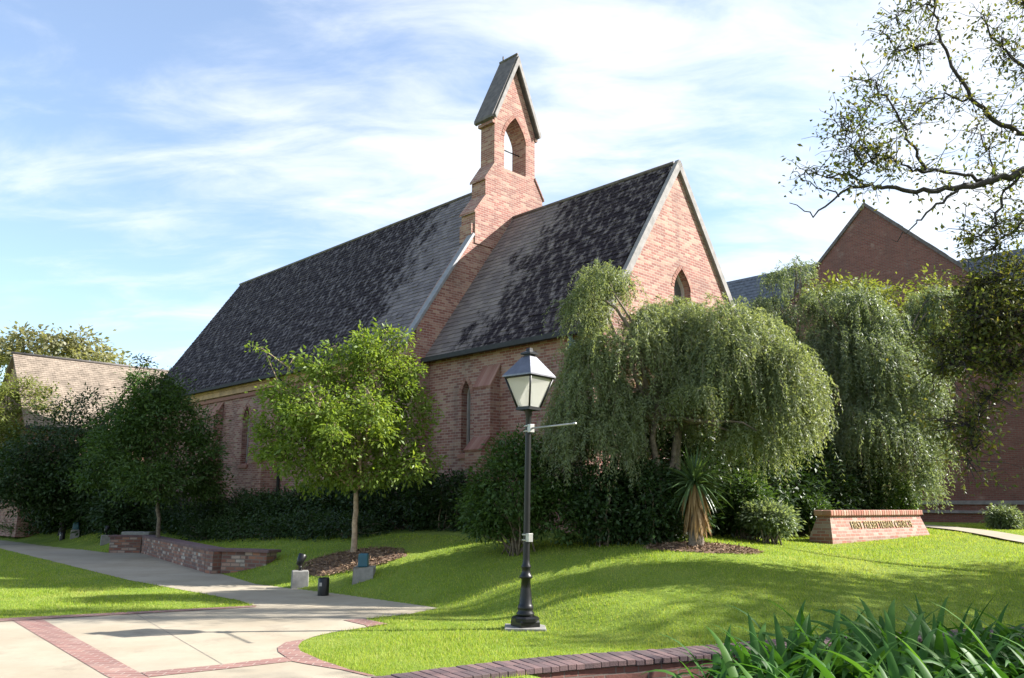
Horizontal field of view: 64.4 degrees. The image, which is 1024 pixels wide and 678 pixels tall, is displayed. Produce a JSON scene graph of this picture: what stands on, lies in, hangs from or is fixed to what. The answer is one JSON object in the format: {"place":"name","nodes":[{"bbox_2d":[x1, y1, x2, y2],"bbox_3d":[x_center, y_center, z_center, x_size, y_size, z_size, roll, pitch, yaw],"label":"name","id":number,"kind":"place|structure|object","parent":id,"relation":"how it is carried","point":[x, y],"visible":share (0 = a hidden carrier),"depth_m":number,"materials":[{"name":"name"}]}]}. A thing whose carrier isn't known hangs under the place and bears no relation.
{"place":"outdoors","nodes":[
{"label":"outdoors","id":0,"kind":"place"},
{"bbox_2d":[0,540,434,677],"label":"concrete path","id":1,"kind":"structure","parent":0,"point":[270,622],"depth_m":10.66,"materials":[{"name":"beige concrete"}]},
{"bbox_2d":[13,619,148,677],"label":"brick band","id":2,"kind":"object","parent":1,"relation":"on","point":[94,658],"visible":1,"depth_m":8.96,"materials":[{"name":"red brick"}]},
{"bbox_2d":[0,605,255,620],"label":"brick edging","id":3,"kind":"object","parent":1,"relation":"on","point":[55,616],"visible":1,"depth_m":11.83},
{"bbox_2d":[142,657,290,676],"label":"brick band","id":4,"kind":"object","parent":1,"relation":"on","point":[211,667],"visible":1,"depth_m":8.05,"materials":[{"name":"red brick"}]},
{"bbox_2d":[277,639,372,675],"bbox_3d":[-2.111,3.370,8.617,0.503,0.001,2.422,7,-13,-29],"label":"brick band","id":5,"kind":"object","parent":1,"relation":"on","point":[290,650],"visible":1,"depth_m":8.59,"materials":[{"name":"red brick"}]},
{"bbox_2d":[0,522,1023,677],"bbox_3d":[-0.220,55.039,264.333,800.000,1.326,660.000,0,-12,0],"label":"lawn","id":6,"kind":"structure","parent":0,"point":[340,578],"depth_m":12.61,"materials":[{"name":"green plant"}]},
{"bbox_2d":[0,367,76,478],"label":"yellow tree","id":7,"kind":"object","parent":6,"relation":"on","point":[5,390],"visible":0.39,"depth_m":36.73,"materials":[{"name":"green plant"}]},
{"bbox_2d":[19,482,71,535],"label":"understory shrub","id":8,"kind":"object","parent":6,"relation":"on","point":[49,528],"visible":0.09,"depth_m":34.38,"materials":[{"name":"green plant"}]},
{"bbox_2d":[0,320,149,375],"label":"distant tree","id":9,"kind":"object","parent":6,"relation":"on","point":[68,346],"visible":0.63,"depth_m":58.07,"materials":[{"name":"green plant"}]},
{"bbox_2d":[0,353,159,535],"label":"evergreen tree","id":10,"kind":"object","parent":6,"relation":"on","point":[42,481],"visible":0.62,"depth_m":31.88,"materials":[{"name":"green plant"}]},
{"bbox_2d":[0,351,168,536],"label":"parish wing","id":11,"kind":"structure","parent":6,"relation":"on","point":[76,374],"depth_m":39.02,"materials":[{"name":"beige tile"}]},
{"bbox_2d":[46,473,122,537],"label":"understory shrub","id":12,"kind":"object","parent":6,"relation":"on","point":[83,523],"visible":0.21,"depth_m":31.85,"materials":[{"name":"green plant"}]},
{"bbox_2d":[74,484,169,537],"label":"understory shrub","id":13,"kind":"object","parent":6,"relation":"on","point":[120,520],"visible":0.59,"depth_m":29.46,"materials":[{"name":"green plant"}]},
{"bbox_2d":[66,363,238,536],"bbox_3d":[-11.369,3.701,25.315,5.505,6.162,4.153,0,-12,0],"label":"tree","id":14,"kind":"object","parent":6,"relation":"on","point":[138,423],"visible":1,"depth_m":25.39,"materials":[{"name":"green plant"}]},
{"bbox_2d":[132,492,189,533],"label":"foundation shrub","id":15,"kind":"object","parent":6,"relation":"on","point":[151,523],"visible":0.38,"depth_m":29.22,"materials":[{"name":"green plant"}]},
{"bbox_2d":[156,497,214,535],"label":"foundation shrub","id":16,"kind":"object","parent":6,"relation":"on","point":[177,515],"visible":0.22,"depth_m":28.07,"materials":[{"name":"green plant"}]},
{"bbox_2d":[108,535,280,573],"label":"retaining wall","id":17,"kind":"structure","parent":6,"relation":"on","point":[206,558],"depth_m":20.27,"materials":[{"name":"brick"}]},
{"bbox_2d":[174,512,230,540],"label":"ground shrub","id":18,"kind":"object","parent":6,"relation":"on","point":[201,524],"visible":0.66,"depth_m":25.33,"materials":[{"name":"green plant"}]},
{"bbox_2d":[178,492,249,537],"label":"foundation shrub","id":19,"kind":"object","parent":6,"relation":"on","point":[208,510],"visible":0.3,"depth_m":26.29,"materials":[{"name":"green plant"}]},
{"bbox_2d":[204,510,265,541],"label":"ground shrub","id":20,"kind":"object","parent":6,"relation":"on","point":[232,525],"visible":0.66,"depth_m":23.95,"materials":[{"name":"green plant"}]},
{"bbox_2d":[213,484,281,532],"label":"foundation shrub","id":21,"kind":"object","parent":6,"relation":"on","point":[238,507],"visible":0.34,"depth_m":25.20,"materials":[{"name":"green plant"}]},
{"bbox_2d":[237,508,299,540],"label":"ground shrub","id":22,"kind":"object","parent":6,"relation":"on","point":[268,522],"visible":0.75,"depth_m":22.44,"materials":[{"name":"green plant"}]},
{"bbox_2d":[239,484,308,534],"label":"foundation shrub","id":23,"kind":"object","parent":6,"relation":"on","point":[271,500],"visible":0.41,"depth_m":23.70,"materials":[{"name":"green plant"}]},
{"bbox_2d":[291,553,308,588],"bbox_3d":[-4.117,4.518,15.813,0.320,0.692,0.300,4,-12,-17],"label":"garden light","id":24,"kind":"object","parent":6,"relation":"on","point":[299,577],"visible":0.87,"depth_m":15.67,"materials":[{"name":"concrete"}]},
{"bbox_2d":[274,480,350,530],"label":"foundation shrub","id":25,"kind":"object","parent":6,"relation":"on","point":[308,501],"visible":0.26,"depth_m":22.47,"materials":[{"name":"green plant"}]},
{"bbox_2d":[275,505,352,540],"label":"ground shrub","id":26,"kind":"object","parent":6,"relation":"on","point":[309,516],"visible":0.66,"depth_m":21.21,"materials":[{"name":"green plant"}]},
{"bbox_2d":[317,577,329,595],"bbox_3d":[-3.363,4.441,14.500,0.200,0.360,0.202,0,-12,0],"label":"bollard light","id":27,"kind":"object","parent":6,"relation":"on","point":[323,586],"visible":0.83,"depth_m":14.43,"materials":[{"name":"black paint"}]},
{"bbox_2d":[240,317,450,551],"bbox_3d":[-3.451,2.054,17.809,4.027,5.356,4.206,11,-16,-43],"label":"shade tree","id":28,"kind":"object","parent":6,"relation":"on","point":[345,419],"visible":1,"depth_m":17.65,"materials":[{"name":"green plant"}]},
{"bbox_2d":[294,546,407,575],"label":"tree mulch","id":29,"kind":"object","parent":6,"relation":"on","point":[333,563],"visible":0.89,"depth_m":16.66,"materials":[{"name":"brown wood"}]},
{"bbox_2d":[307,507,402,541],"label":"ground shrub","id":30,"kind":"object","parent":6,"relation":"on","point":[363,525],"visible":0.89,"depth_m":19.90,"materials":[{"name":"green plant"}]},
{"bbox_2d":[312,480,400,531],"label":"foundation shrub","id":31,"kind":"object","parent":6,"relation":"on","point":[340,498],"visible":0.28,"depth_m":21.30,"materials":[{"name":"green plant"}]},
{"bbox_2d":[352,553,375,584],"bbox_3d":[-2.788,4.349,15.348,0.390,0.589,0.330,0,-12,0],"label":"garden light","id":32,"kind":"object","parent":6,"relation":"on","point":[363,570],"visible":0.91,"depth_m":15.20,"materials":[{"name":"concrete"}]},
{"bbox_2d":[358,471,444,531],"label":"foundation shrub","id":33,"kind":"object","parent":6,"relation":"on","point":[393,510],"visible":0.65,"depth_m":20.21,"materials":[{"name":"green plant"}]},
{"bbox_2d":[144,53,751,532],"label":"church","id":34,"kind":"structure","parent":6,"relation":"on","point":[472,285],"depth_m":23.78,"materials":[{"name":"brick"}]},
{"bbox_2d":[457,377,472,458],"bbox_3d":[-1.105,2.039,20.983,0.360,2.073,0.568,11,-16,-44],"label":"window frame","id":35,"kind":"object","parent":34,"relation":"in","point":[460,456],"depth_m":21.13,"materials":[{"name":"stone"}]},
{"bbox_2d":[672,265,692,308],"bbox_3d":[4.217,-1.219,20.678,0.956,1.279,0.292,11,-16,-44],"label":"window","id":36,"kind":"structure","parent":34,"relation":"in","point":[678,287],"depth_m":20.85,"materials":[{"name":"stone"}]},
{"bbox_2d":[396,467,501,531],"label":"foundation shrub","id":37,"kind":"object","parent":6,"relation":"on","point":[446,504],"visible":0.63,"depth_m":19.43,"materials":[{"name":"green plant"}]},
{"bbox_2d":[447,423,608,555],"bbox_3d":[0.295,2.813,15.396,3.090,2.505,2.248,0,-12,0],"label":"mounded shrub","id":38,"kind":"object","parent":6,"relation":"on","point":[493,511],"visible":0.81,"depth_m":15.03,"materials":[{"name":"green plant"}]},
{"bbox_2d":[502,348,576,631],"bbox_3d":[0.451,1.951,10.865,1.355,3.797,0.665,-8,-14,35],"label":"lamp post","id":39,"kind":"object","parent":6,"relation":"on","point":[529,376],"visible":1,"depth_m":11.10,"materials":[{"name":"metal"}]},
{"bbox_2d":[553,449,661,547],"bbox_3d":[1.731,3.037,14.997,2.102,1.955,2.372,-10,-15,41],"label":"shade shrub","id":40,"kind":"object","parent":6,"relation":"on","point":[613,533],"visible":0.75,"depth_m":14.60,"materials":[{"name":"green plant"}]},
{"bbox_2d":[603,449,725,544],"bbox_3d":[2.665,2.957,14.936,2.418,1.866,2.009,7,-13,-30],"label":"shade shrub","id":41,"kind":"object","parent":6,"relation":"on","point":[658,523],"visible":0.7,"depth_m":14.37,"materials":[{"name":"green plant"}]},
{"bbox_2d":[598,418,734,538],"bbox_3d":[3.082,2.781,16.291,2.833,2.774,2.807,0,-12,0],"label":"shrub","id":42,"kind":"object","parent":6,"relation":"on","point":[668,446],"visible":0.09,"depth_m":15.94,"materials":[{"name":"green plant"}]},
{"bbox_2d":[531,258,844,539],"bbox_3d":[3.158,1.149,15.593,5.861,5.509,3.352,0,-12,0],"label":"weeping tree","id":43,"kind":"object","parent":6,"relation":"on","point":[692,359],"visible":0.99,"depth_m":14.94,"materials":[{"name":"green plant"}]},
{"bbox_2d":[371,627,1023,677],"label":"planter wall","id":44,"kind":"structure","parent":6,"relation":"on","point":[630,664],"depth_m":8.26,"materials":[{"name":"brick"}]},
{"bbox_2d":[643,540,763,554],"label":"yucca mulch","id":45,"kind":"object","parent":6,"relation":"on","point":[716,547],"visible":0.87,"depth_m":13.85,"materials":[{"name":"brown wood"}]},
{"bbox_2d":[656,441,735,546],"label":"yucca","id":46,"kind":"object","parent":45,"relation":"on","point":[695,503],"visible":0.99,"depth_m":13.99,"materials":[{"name":"green plant"}]},
{"bbox_2d":[660,423,776,536],"bbox_3d":[4.030,2.941,17.510,2.918,3.149,2.860,-8,-14,34],"label":"shrub","id":47,"kind":"object","parent":6,"relation":"on","point":[720,525],"visible":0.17,"depth_m":16.83,"materials":[{"name":"green plant"}]},
{"bbox_2d":[713,468,778,540],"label":"garden shrub","id":48,"kind":"object","parent":6,"relation":"on","point":[761,491],"visible":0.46,"depth_m":16.66,"materials":[{"name":"green plant"}]},
{"bbox_2d":[705,419,818,536],"bbox_3d":[5.314,3.282,18.703,2.857,3.099,2.829,4,-12,-16],"label":"shrub","id":49,"kind":"object","parent":6,"relation":"on","point":[779,491],"visible":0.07,"depth_m":18.09,"materials":[{"name":"green plant"}]},
{"bbox_2d":[728,495,808,544],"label":"garden shrub","id":50,"kind":"object","parent":6,"relation":"on","point":[773,521],"visible":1,"depth_m":16.01,"materials":[{"name":"green plant"}]},
{"bbox_2d":[745,430,836,535],"bbox_3d":[6.402,3.486,19.733,2.963,2.952,2.891,0,-12,0],"label":"shrub","id":51,"kind":"object","parent":6,"relation":"on","point":[814,483],"visible":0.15,"depth_m":19.20,"materials":[{"name":"green plant"}]},
{"bbox_2d":[749,255,833,432],"bbox_3d":[8.722,1.574,25.347,2.999,8.599,2.966,-7,-14,33],"label":"weeping tree","id":52,"kind":"object","parent":6,"relation":"on","point":[785,286],"visible":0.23,"depth_m":25.65,"materials":[{"name":"green plant"}]},
{"bbox_2d":[774,486,843,536],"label":"garden shrub","id":53,"kind":"object","parent":6,"relation":"on","point":[809,512],"visible":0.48,"depth_m":18.77,"materials":[{"name":"green plant"}]},
{"bbox_2d":[760,436,872,509],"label":"shrub","id":54,"kind":"object","parent":6,"relation":"on","point":[846,494],"visible":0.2,"depth_m":20.05,"materials":[{"name":"green plant"}]},
{"bbox_2d":[817,465,893,509],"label":"garden shrub","id":55,"kind":"object","parent":6,"relation":"on","point":[868,502],"visible":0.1,"depth_m":20.98,"materials":[{"name":"green plant"}]},
{"bbox_2d":[811,441,916,509],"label":"shrub","id":56,"kind":"object","parent":6,"relation":"on","point":[877,480],"visible":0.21,"depth_m":20.77,"materials":[{"name":"green plant"}]},
{"bbox_2d":[809,510,929,543],"bbox_3d":[8.303,4.386,18.718,4.450,0.880,0.540,9,-15,-38],"label":"monument sign","id":57,"kind":"object","parent":6,"relation":"on","point":[839,526],"visible":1,"depth_m":18.10,"materials":[{"name":"brick"}]},
{"bbox_2d":[726,203,1023,522],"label":"brick hall","id":58,"kind":"structure","parent":6,"relation":"on","point":[863,242],"depth_m":33.60,"materials":[{"name":"brick"}]},
{"bbox_2d":[793,276,969,514],"bbox_3d":[10.081,1.665,21.584,6.017,6.999,4.106,0,-12,0],"label":"weeping tree","id":59,"kind":"object","parent":6,"relation":"on","point":[853,350],"visible":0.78,"depth_m":21.10,"materials":[{"name":"green plant"}]},
{"bbox_2d":[788,263,993,497],"bbox_3d":[11.400,1.711,24.802,5.804,8.108,4.579,0,-12,0],"label":"holly tree","id":60,"kind":"object","parent":6,"relation":"on","point":[873,284],"visible":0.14,"depth_m":24.76,"materials":[{"name":"green plant"}]},
{"bbox_2d":[778,0,1023,495],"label":"oak tree","id":61,"kind":"object","parent":6,"relation":"on","point":[980,330],"visible":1,"depth_m":13.97,"materials":[{"name":"green plant"}]},
{"bbox_2d":[887,470,929,509],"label":"garden shrub","id":62,"kind":"object","parent":6,"relation":"on","point":[908,504],"visible":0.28,"depth_m":21.72,"materials":[{"name":"green plant"}]},
{"bbox_2d":[925,525,1023,541],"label":"narrow walk","id":63,"kind":"structure","parent":6,"relation":"on","point":[1009,536],"depth_m":20.48,"materials":[{"name":"concrete"}]},
{"bbox_2d":[979,501,1023,529],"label":"garden shrub","id":64,"kind":"object","parent":6,"relation":"on","point":[1001,516],"visible":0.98,"depth_m":23.27,"materials":[{"name":"green plant"}]},
{"label":"planting bed","id":65,"kind":"structure","parent":6,"relation":"on","visible":0},
{"bbox_2d":[641,643,768,677],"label":"strap plant","id":66,"kind":"object","parent":65,"relation":"on","point":[724,673],"visible":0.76,"depth_m":7.13,"materials":[{"name":"green plant"}]},
{"bbox_2d":[660,624,759,677],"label":"strap plant","id":67,"kind":"object","parent":65,"relation":"on","point":[716,658],"visible":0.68,"depth_m":7.75,"materials":[{"name":"green plant"}]},
{"bbox_2d":[683,643,757,677],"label":"strap plant","id":68,"kind":"object","parent":65,"relation":"on","point":[743,658],"visible":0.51,"depth_m":7.18,"materials":[{"name":"green plant"}]},
{"bbox_2d":[676,625,807,677],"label":"strap plant","id":69,"kind":"object","parent":65,"relation":"on","point":[731,668],"visible":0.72,"depth_m":7.09,"materials":[{"name":"green plant"}]},
{"bbox_2d":[683,622,803,677],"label":"strap plant","id":70,"kind":"object","parent":65,"relation":"on","point":[761,636],"visible":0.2,"depth_m":8.13,"materials":[{"name":"green plant"}]},
{"bbox_2d":[710,611,819,677],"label":"strap plant","id":71,"kind":"object","parent":65,"relation":"on","point":[754,644],"visible":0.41,"depth_m":7.84,"materials":[{"name":"green plant"}]},
{"bbox_2d":[725,599,820,663],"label":"strap plant","id":72,"kind":"object","parent":65,"relation":"on","point":[792,636],"visible":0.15,"depth_m":8.56,"materials":[{"name":"green plant"}]},
{"bbox_2d":[729,632,824,677],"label":"strap plant","id":73,"kind":"object","parent":65,"relation":"on","point":[809,662],"visible":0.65,"depth_m":7.23,"materials":[{"name":"green plant"}]},
{"bbox_2d":[758,645,800,677],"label":"strap plant","id":74,"kind":"object","parent":65,"relation":"on","point":[760,672],"visible":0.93,"depth_m":6.40,"materials":[{"name":"green plant"}]},
{"bbox_2d":[729,633,841,677],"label":"strap plant","id":75,"kind":"object","parent":65,"relation":"on","point":[827,659],"visible":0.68,"depth_m":6.83,"materials":[{"name":"green plant"}]},
{"bbox_2d":[738,614,854,677],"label":"strap plant","id":76,"kind":"object","parent":65,"relation":"on","point":[780,646],"visible":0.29,"depth_m":8.04,"materials":[{"name":"green plant"}]},
{"bbox_2d":[736,626,862,677],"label":"strap plant","id":77,"kind":"object","parent":65,"relation":"on","point":[778,659],"visible":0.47,"depth_m":7.22,"materials":[{"name":"green plant"}]},
{"bbox_2d":[765,608,847,653],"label":"strap plant","id":78,"kind":"object","parent":65,"relation":"on","point":[809,628],"visible":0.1,"depth_m":8.84,"materials":[{"name":"green plant"}]},
{"bbox_2d":[794,648,834,677],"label":"strap plant","id":79,"kind":"object","parent":65,"relation":"on","point":[821,666],"visible":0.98,"depth_m":6.14,"materials":[{"name":"green plant"}]},
{"bbox_2d":[745,599,887,677],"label":"strap plant","id":80,"kind":"object","parent":65,"relation":"on","point":[835,627],"visible":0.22,"depth_m":8.30,"materials":[{"name":"green plant"}]},
{"bbox_2d":[794,629,868,675],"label":"strap plant","id":81,"kind":"object","parent":65,"relation":"on","point":[839,644],"visible":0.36,"depth_m":7.56,"materials":[{"name":"green plant"}]},
{"bbox_2d":[811,609,867,644],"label":"strap plant","id":82,"kind":"object","parent":65,"relation":"on","point":[860,620],"visible":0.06,"depth_m":9.00,"materials":[{"name":"green plant"}]},
{"bbox_2d":[814,598,902,662],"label":"strap plant","id":83,"kind":"object","parent":65,"relation":"on","point":[890,613],"visible":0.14,"depth_m":8.79,"materials":[{"name":"green plant"}]},
{"bbox_2d":[798,641,943,677],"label":"strap plant","id":84,"kind":"object","parent":65,"relation":"on","point":[855,673],"visible":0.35,"depth_m":7.16,"materials":[{"name":"green plant"}]},
{"bbox_2d":[784,629,962,677],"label":"strap plant","id":85,"kind":"object","parent":65,"relation":"on","point":[848,644],"visible":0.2,"depth_m":8.05,"materials":[{"name":"green plant"}]},
{"bbox_2d":[858,641,895,677],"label":"strap plant","id":86,"kind":"object","parent":65,"relation":"on","point":[876,654],"visible":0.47,"depth_m":6.92,"materials":[{"name":"green plant"}]},
{"bbox_2d":[816,613,977,677],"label":"strap plant","id":87,"kind":"object","parent":65,"relation":"on","point":[923,654],"visible":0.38,"depth_m":7.23,"materials":[{"name":"green plant"}]},
{"bbox_2d":[831,608,966,677],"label":"strap plant","id":88,"kind":"object","parent":65,"relation":"on","point":[913,632],"visible":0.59,"depth_m":7.58,"materials":[{"name":"green plant"}]},
{"bbox_2d":[821,647,978,677],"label":"strap plant","id":89,"kind":"object","parent":65,"relation":"on","point":[862,671],"visible":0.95,"depth_m":6.27,"materials":[{"name":"green plant"}]},
{"bbox_2d":[842,645,971,677],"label":"strap plant","id":90,"kind":"object","parent":65,"relation":"on","point":[902,670],"visible":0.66,"depth_m":6.91,"materials":[{"name":"green plant"}]},
{"bbox_2d":[840,603,992,647],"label":"strap plant","id":91,"kind":"object","parent":65,"relation":"on","point":[904,632],"visible":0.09,"depth_m":8.69,"materials":[{"name":"green plant"}]},
{"bbox_2d":[872,638,984,677],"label":"strap plant","id":92,"kind":"object","parent":65,"relation":"on","point":[893,670],"visible":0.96,"depth_m":6.23,"materials":[{"name":"green plant"}]},
{"bbox_2d":[866,595,1015,674],"bbox_3d":[3.970,3.225,7.594,1.527,1.558,1.460,-11,-16,44],"label":"strap plant","id":93,"kind":"object","parent":65,"relation":"on","point":[941,644],"visible":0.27,"depth_m":7.75,"materials":[{"name":"green plant"}]},
{"bbox_2d":[893,635,995,677],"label":"strap plant","id":94,"kind":"object","parent":65,"relation":"on","point":[949,672],"visible":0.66,"depth_m":6.98,"materials":[{"name":"green plant"}]},
{"bbox_2d":[892,616,997,671],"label":"strap plant","id":95,"kind":"object","parent":65,"relation":"on","point":[978,650],"visible":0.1,"depth_m":7.84,"materials":[{"name":"green plant"}]},
{"bbox_2d":[887,631,1008,677],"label":"strap plant","id":96,"kind":"object","parent":65,"relation":"on","point":[990,659],"visible":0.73,"depth_m":6.59,"materials":[{"name":"green plant"}]},
{"bbox_2d":[911,628,986,677],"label":"strap plant","id":97,"kind":"object","parent":65,"relation":"on","point":[973,661],"visible":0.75,"depth_m":6.56,"materials":[{"name":"green plant"}]},
{"bbox_2d":[886,595,1018,677],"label":"strap plant","id":98,"kind":"object","parent":65,"relation":"on","point":[967,640],"visible":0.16,"depth_m":7.86,"materials":[{"name":"green plant"}]},
{"bbox_2d":[893,607,1023,677],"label":"strap plant","id":99,"kind":"object","parent":65,"relation":"on","point":[953,651],"visible":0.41,"depth_m":7.24,"materials":[{"name":"green plant"}]},
{"bbox_2d":[900,644,1023,677],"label":"strap plant","id":100,"kind":"object","parent":65,"relation":"on","point":[923,669],"visible":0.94,"depth_m":6.20,"materials":[{"name":"green plant"}]},
{"bbox_2d":[927,603,1008,677],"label":"strap plant","id":101,"kind":"object","parent":65,"relation":"on","point":[1001,673],"visible":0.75,"depth_m":6.69,"materials":[{"name":"green plant"}]},
{"bbox_2d":[926,607,1023,649],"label":"strap plant","id":102,"kind":"object","parent":65,"relation":"on","point":[978,632],"visible":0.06,"depth_m":8.71,"materials":[{"name":"green plant"}]},
{"bbox_2d":[940,637,1018,677],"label":"strap plant","id":103,"kind":"object","parent":65,"relation":"on","point":[1013,669],"visible":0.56,"depth_m":6.97,"materials":[{"name":"green plant"}]},
{"bbox_2d":[943,601,1023,666],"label":"strap plant","id":104,"kind":"object","parent":65,"relation":"on","point":[1000,618],"visible":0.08,"depth_m":8.44,"materials":[{"name":"green plant"}]},
{"bbox_2d":[956,611,1023,661],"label":"strap plant","id":105,"kind":"object","parent":65,"relation":"on","point":[1003,652],"visible":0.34,"depth_m":7.90,"materials":[{"name":"green plant"}]},
{"bbox_2d":[0,0,1023,384],"label":"sky","id":106,"kind":"structure","parent":0,"point":[159,159],"materials":[{"name":"blue"}]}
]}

